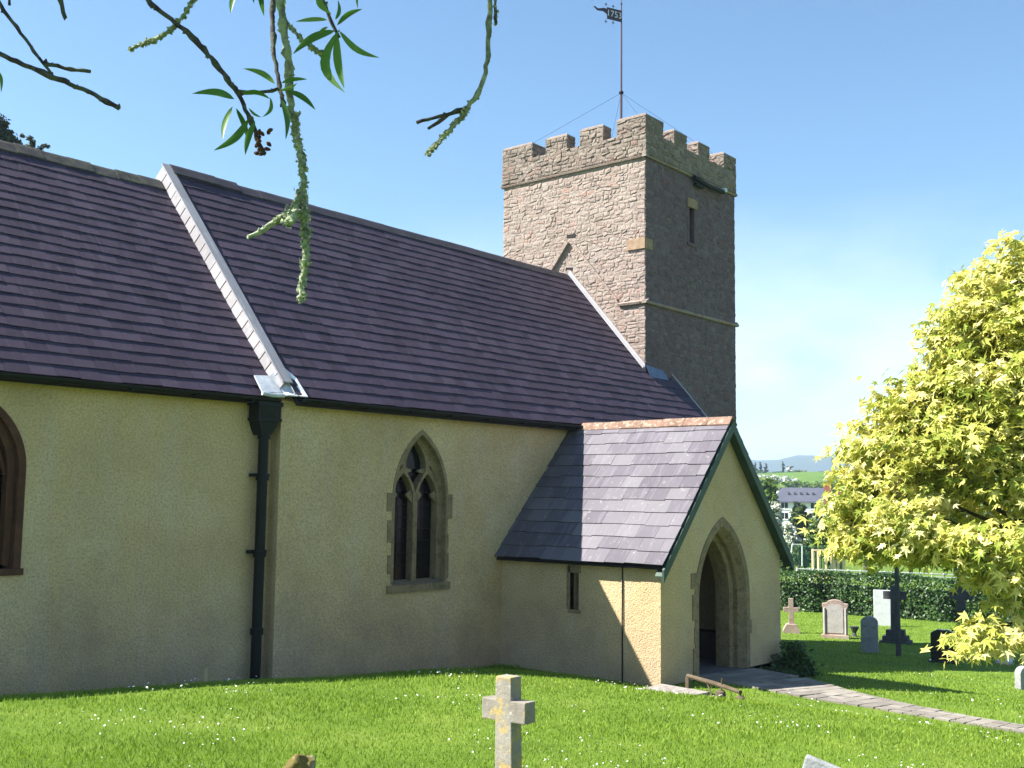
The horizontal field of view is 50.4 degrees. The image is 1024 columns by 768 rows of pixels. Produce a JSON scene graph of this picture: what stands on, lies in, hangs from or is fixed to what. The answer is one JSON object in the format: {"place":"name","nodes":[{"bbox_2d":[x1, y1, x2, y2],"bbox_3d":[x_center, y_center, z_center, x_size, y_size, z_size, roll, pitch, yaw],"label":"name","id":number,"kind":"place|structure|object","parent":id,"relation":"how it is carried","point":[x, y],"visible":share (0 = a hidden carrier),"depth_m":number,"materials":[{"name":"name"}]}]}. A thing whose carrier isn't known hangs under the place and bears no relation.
{"place":"outdoors","nodes":[
{"label":"outdoors","id":0,"kind":"place"},
{"bbox_2d":[0,539,1023,767],"bbox_3d":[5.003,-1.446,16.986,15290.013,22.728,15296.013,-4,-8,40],"label":"ground","id":1,"kind":"structure","parent":0,"point":[107,723],"depth_m":10.57,"materials":[{"name":"green plant"}]},
{"bbox_2d":[0,113,26,145],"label":"dark conifer","id":2,"kind":"object","parent":1,"relation":"on","point":[6,134],"visible":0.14,"depth_m":40.13,"materials":[{"name":"green plant"}]},
{"bbox_2d":[19,133,50,150],"bbox_3d":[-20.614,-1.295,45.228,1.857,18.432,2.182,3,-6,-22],"label":"dark bush","id":3,"kind":"object","parent":1,"relation":"on","point":[32,143],"visible":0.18,"depth_m":45.74,"materials":[{"name":"green plant"}]},
{"bbox_2d":[203,668,207,681],"bbox_3d":[-3.803,3.678,13.503,0.035,0.293,0.035,-4,-8,40],"label":"wooden peg","id":4,"kind":"object","parent":1,"relation":"on","point":[205,678],"visible":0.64,"depth_m":13.50,"materials":[{"name":"grey wood"}]},
{"bbox_2d":[0,0,498,303],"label":"overhanging tree","id":5,"kind":"object","parent":1,"relation":"on","point":[299,209],"visible":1,"depth_m":2.29,"materials":[{"name":"green plant"}]},
{"bbox_2d":[280,753,313,767],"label":"mossy rock","id":6,"kind":"object","parent":1,"relation":"on","point":[299,760],"visible":1,"depth_m":6.41,"materials":[{"name":"brown stone"}]},
{"bbox_2d":[0,113,793,695],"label":"church","id":7,"kind":"structure","parent":1,"relation":"on","point":[386,449],"depth_m":17.94,"materials":[{"name":"beige paint"}]},
{"bbox_2d":[0,406,25,575],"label":"window","id":8,"kind":"structure","parent":7,"relation":"in","point":[11,465],"depth_m":13.21,"materials":[{"name":"red stone"}]},
{"bbox_2d":[386,429,452,593],"bbox_3d":[-1.630,2.100,18.204,0.330,2.675,1.532,-4,-8,40],"label":"window","id":9,"kind":"structure","parent":7,"relation":"in","point":[420,503],"depth_m":18.40,"materials":[{"name":"stone"}]},
{"bbox_2d":[537,0,709,151],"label":"weather vane","id":10,"kind":"object","parent":7,"relation":"on","point":[614,14],"visible":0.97,"depth_m":29.77,"materials":[{"name":"paint"}]},
{"bbox_2d":[482,674,534,767],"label":"stone cross","id":11,"kind":"object","parent":1,"relation":"on","point":[508,709],"visible":1,"depth_m":5.82,"materials":[{"name":"grey stone"}]},
{"bbox_2d":[82,666,1020,767],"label":"daisies","id":12,"kind":"object","parent":1,"relation":"on","point":[584,710],"visible":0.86,"depth_m":11.50,"materials":[{"name":"white plant"}]},
{"bbox_2d":[642,684,709,696],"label":"stone slab","id":13,"kind":"structure","parent":1,"relation":"on","point":[665,687],"depth_m":16.70,"materials":[{"name":"grey stone"}]},
{"bbox_2d":[685,674,744,700],"bbox_3d":[3.031,4.636,16.394,0.170,0.465,1.640,3,-6,-21],"label":"wooden rail","id":14,"kind":"object","parent":1,"relation":"on","point":[688,677],"visible":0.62,"depth_m":16.27,"materials":[{"name":"brown wood"}]},
{"bbox_2d":[762,478,780,506],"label":"bright tree","id":15,"kind":"object","parent":1,"relation":"on","point":[771,493],"visible":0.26,"depth_m":110.24,"materials":[{"name":"green plant"}]},
{"bbox_2d":[759,476,788,490],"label":"hedgerow","id":16,"kind":"object","parent":1,"relation":"on","point":[776,483],"visible":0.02,"depth_m":238.84,"materials":[{"name":"green plant"}]},
{"bbox_2d":[769,501,783,534],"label":"hawthorn","id":17,"kind":"object","parent":1,"relation":"on","point":[778,513],"visible":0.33,"depth_m":90.89,"materials":[{"name":"grey plant"}]},
{"bbox_2d":[780,560,794,578],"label":"shrub","id":18,"kind":"object","parent":1,"relation":"on","point":[783,567],"visible":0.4,"depth_m":51.98,"materials":[{"name":"green plant"}]},
{"bbox_2d":[758,640,824,677],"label":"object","id":19,"kind":"object","parent":1,"relation":"on","point":[793,660],"visible":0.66,"depth_m":19.91,"materials":[{"name":"green plant"}]},
{"bbox_2d":[783,598,799,633],"bbox_3d":[8.719,7.295,33.988,0.518,1.200,0.409,-1,-6,12],"label":"stone cross","id":20,"kind":"object","parent":1,"relation":"on","point":[791,626],"visible":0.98,"depth_m":33.93,"materials":[{"name":"beige stone"}]},
{"bbox_2d":[782,520,802,567],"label":"hawthorn","id":21,"kind":"object","parent":1,"relation":"on","point":[791,535],"visible":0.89,"depth_m":88.83,"materials":[{"name":"grey plant"}]},
{"bbox_2d":[791,544,802,565],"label":"goal frame","id":22,"kind":"object","parent":1,"relation":"on","point":[802,550],"visible":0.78,"depth_m":80.88,"materials":[{"name":"white paint"}]},
{"bbox_2d":[788,501,809,570],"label":"round tree","id":23,"kind":"object","parent":1,"relation":"on","point":[796,511],"visible":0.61,"depth_m":96.07,"materials":[{"name":"green plant"}]},
{"bbox_2d":[792,539,813,570],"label":"shrub","id":24,"kind":"object","parent":1,"relation":"on","point":[804,543],"visible":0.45,"depth_m":87.81,"materials":[{"name":"green plant"}]},
{"bbox_2d":[777,480,831,539],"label":"white house","id":25,"kind":"structure","parent":1,"relation":"on","point":[809,498],"depth_m":150.56,"materials":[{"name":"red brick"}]},
{"bbox_2d":[783,512,787,519],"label":"window","id":26,"kind":"structure","parent":25,"relation":"in","point":[785,517],"depth_m":150.47,"materials":[{"name":"white glass"}]},
{"bbox_2d":[781,502,789,509],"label":"window","id":27,"kind":"structure","parent":25,"relation":"in","point":[783,505],"depth_m":150.63,"materials":[{"name":"white glass"}]},
{"bbox_2d":[809,503,815,509],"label":"window","id":28,"kind":"structure","parent":25,"relation":"in","point":[812,504],"depth_m":149.24,"materials":[{"name":"white glass"}]},
{"bbox_2d":[780,545,841,571],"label":"netting fence","id":29,"kind":"object","parent":1,"relation":"on","point":[809,555],"visible":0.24,"depth_m":83.99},
{"bbox_2d":[780,480,843,492],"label":"hedgerow","id":30,"kind":"object","parent":1,"relation":"on","point":[803,484],"visible":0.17,"depth_m":328.78,"materials":[{"name":"green plant"}]},
{"bbox_2d":[805,512,825,567],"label":"tree","id":31,"kind":"object","parent":1,"relation":"on","point":[812,526],"visible":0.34,"depth_m":91.97,"materials":[{"name":"green plant"}]},
{"bbox_2d":[802,754,839,767],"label":"gravestone","id":32,"kind":"object","parent":1,"relation":"on","point":[810,761],"visible":1,"depth_m":5.46,"materials":[{"name":"grey stone"}]},
{"bbox_2d":[811,549,844,578],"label":"timber frame","id":33,"kind":"object","parent":1,"relation":"on","point":[833,565],"visible":0.48,"depth_m":76.05,"materials":[{"name":"beige wood"}]},
{"bbox_2d":[815,512,840,541],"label":"dark tree","id":34,"kind":"object","parent":1,"relation":"on","point":[822,530],"visible":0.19,"depth_m":88.19,"materials":[{"name":"green plant"}]},
{"bbox_2d":[818,544,845,567],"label":"shrub","id":35,"kind":"object","parent":1,"relation":"on","point":[824,546],"visible":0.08,"depth_m":87.98,"materials":[{"name":"green plant"}]},
{"bbox_2d":[822,599,849,638],"bbox_3d":[9.716,7.141,32.711,0.789,1.306,0.327,-1,-6,19],"label":"gravestone","id":36,"kind":"object","parent":1,"relation":"on","point":[835,618],"visible":0.91,"depth_m":32.62,"materials":[{"name":"beige stone"}]},
{"bbox_2d":[849,626,858,636],"bbox_3d":[10.518,7.598,33.436,0.294,0.301,0.301,-4,-8,40],"label":"flower urn","id":37,"kind":"object","parent":1,"relation":"on","point":[854,629],"visible":1,"depth_m":33.37,"materials":[{"name":"grey stone"}]},
{"bbox_2d":[860,616,878,652],"bbox_3d":[9.533,6.691,29.028,0.439,0.983,0.120,-2,-7,26],"label":"gravestone","id":38,"kind":"object","parent":1,"relation":"on","point":[869,634],"visible":0.95,"depth_m":28.97,"materials":[{"name":"grey stone"}]},
{"bbox_2d":[873,590,890,625],"bbox_3d":[12.852,7.786,37.801,0.562,1.243,0.118,-1,-6,20],"label":"gravestone","id":39,"kind":"object","parent":1,"relation":"on","point":[882,610],"visible":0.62,"depth_m":37.74,"materials":[{"name":"grey stone"}]},
{"bbox_2d":[796,568,971,583],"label":"white fence","id":40,"kind":"object","parent":1,"relation":"on","point":[943,574],"visible":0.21,"depth_m":74.96,"materials":[{"name":"paint"}]},
{"bbox_2d":[879,585,912,644],"bbox_3d":[11.256,6.790,31.962,0.865,1.716,0.692,-2,-7,26],"label":"stone cross","id":41,"kind":"object","parent":1,"relation":"on","point":[889,636],"visible":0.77,"depth_m":31.86,"materials":[{"name":"grey stone"}]},
{"bbox_2d":[894,566,900,655],"bbox_3d":[10.086,5.703,28.484,0.135,3.046,0.135,4,-7,-27],"label":"slim post","id":42,"kind":"object","parent":1,"relation":"on","point":[897,616],"visible":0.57,"depth_m":28.41,"materials":[{"name":"black metal"}]},
{"bbox_2d":[780,568,1023,626],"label":"hedge","id":43,"kind":"object","parent":1,"relation":"on","point":[924,602],"visible":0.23,"depth_m":41.76,"materials":[{"name":"green plant"}]},
{"bbox_2d":[794,228,1023,668],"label":"golden maple","id":44,"kind":"object","parent":1,"relation":"on","point":[891,505],"visible":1,"depth_m":9.57,"materials":[{"name":"yellow plant"}]},
{"bbox_2d":[928,629,957,663],"bbox_3d":[10.809,6.645,27.274,0.688,0.977,0.317,-3,-7,29],"label":"gravestone","id":45,"kind":"object","parent":1,"relation":"on","point":[936,653],"visible":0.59,"depth_m":27.25,"materials":[{"name":"black stone"}]},
{"bbox_2d":[946,514,967,573],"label":"dark tree","id":46,"kind":"object","parent":1,"relation":"on","point":[954,570],"visible":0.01,"depth_m":101.94,"materials":[{"name":"green plant"}]},
{"bbox_2d":[949,586,973,639],"bbox_3d":[13.144,6.797,31.805,0.681,1.783,0.545,-3,-7,32],"label":"stone cross","id":47,"kind":"object","parent":1,"relation":"on","point":[961,597],"visible":0.41,"depth_m":31.78,"materials":[{"name":"grey stone"}]},
{"bbox_2d":[996,657,1013,665],"bbox_3d":[12.365,6.960,27.298,0.399,0.266,0.346,-3,-7,33],"label":"grave marker","id":48,"kind":"object","parent":1,"relation":"on","point":[1010,662],"visible":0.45,"depth_m":27.17,"materials":[{"name":"grey stone"}]},
{"bbox_2d":[1015,666,1023,689],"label":"gravestone","id":49,"kind":"object","parent":1,"relation":"on","point":[1019,677],"visible":0.86,"depth_m":21.36,"materials":[{"name":"grey stone"}]},
{"bbox_2d":[0,0,1023,459],"label":"sky","id":50,"kind":"structure","parent":0,"point":[877,146],"materials":[{"name":"blue"}]},
{"bbox_2d":[751,455,919,472],"bbox_3d":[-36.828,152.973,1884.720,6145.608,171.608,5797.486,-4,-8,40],"label":"hills","id":51,"kind":"structure","parent":0,"point":[804,462],"depth_m":2732.25,"materials":[{"name":"blue"}]},
{"bbox_2d":[699,668,1023,733],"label":"path","id":52,"kind":"structure","parent":0,"point":[784,683],"depth_m":16.78,"materials":[{"name":"stone"}]},
{"bbox_2d":[757,472,1012,524],"bbox_3d":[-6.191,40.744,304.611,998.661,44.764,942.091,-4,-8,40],"label":"field","id":53,"kind":"structure","parent":0,"point":[810,477],"depth_m":443.76,"materials":[{"name":"green plant"}]},
{"bbox_2d":[757,473,797,485],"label":"hedgerow","id":54,"kind":"object","parent":53,"relation":"on","point":[783,478],"visible":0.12,"depth_m":398.91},
{"bbox_2d":[786,466,793,471],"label":"house","id":55,"kind":"structure","parent":53,"relation":"on","point":[788,468],"depth_m":500.32,"materials":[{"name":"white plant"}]},
{"bbox_2d":[755,469,830,472],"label":"hedgerow","id":56,"kind":"object","parent":53,"relation":"on","point":[799,470],"visible":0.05,"depth_m":494.46,"materials":[{"name":"green plant"}]}
]}

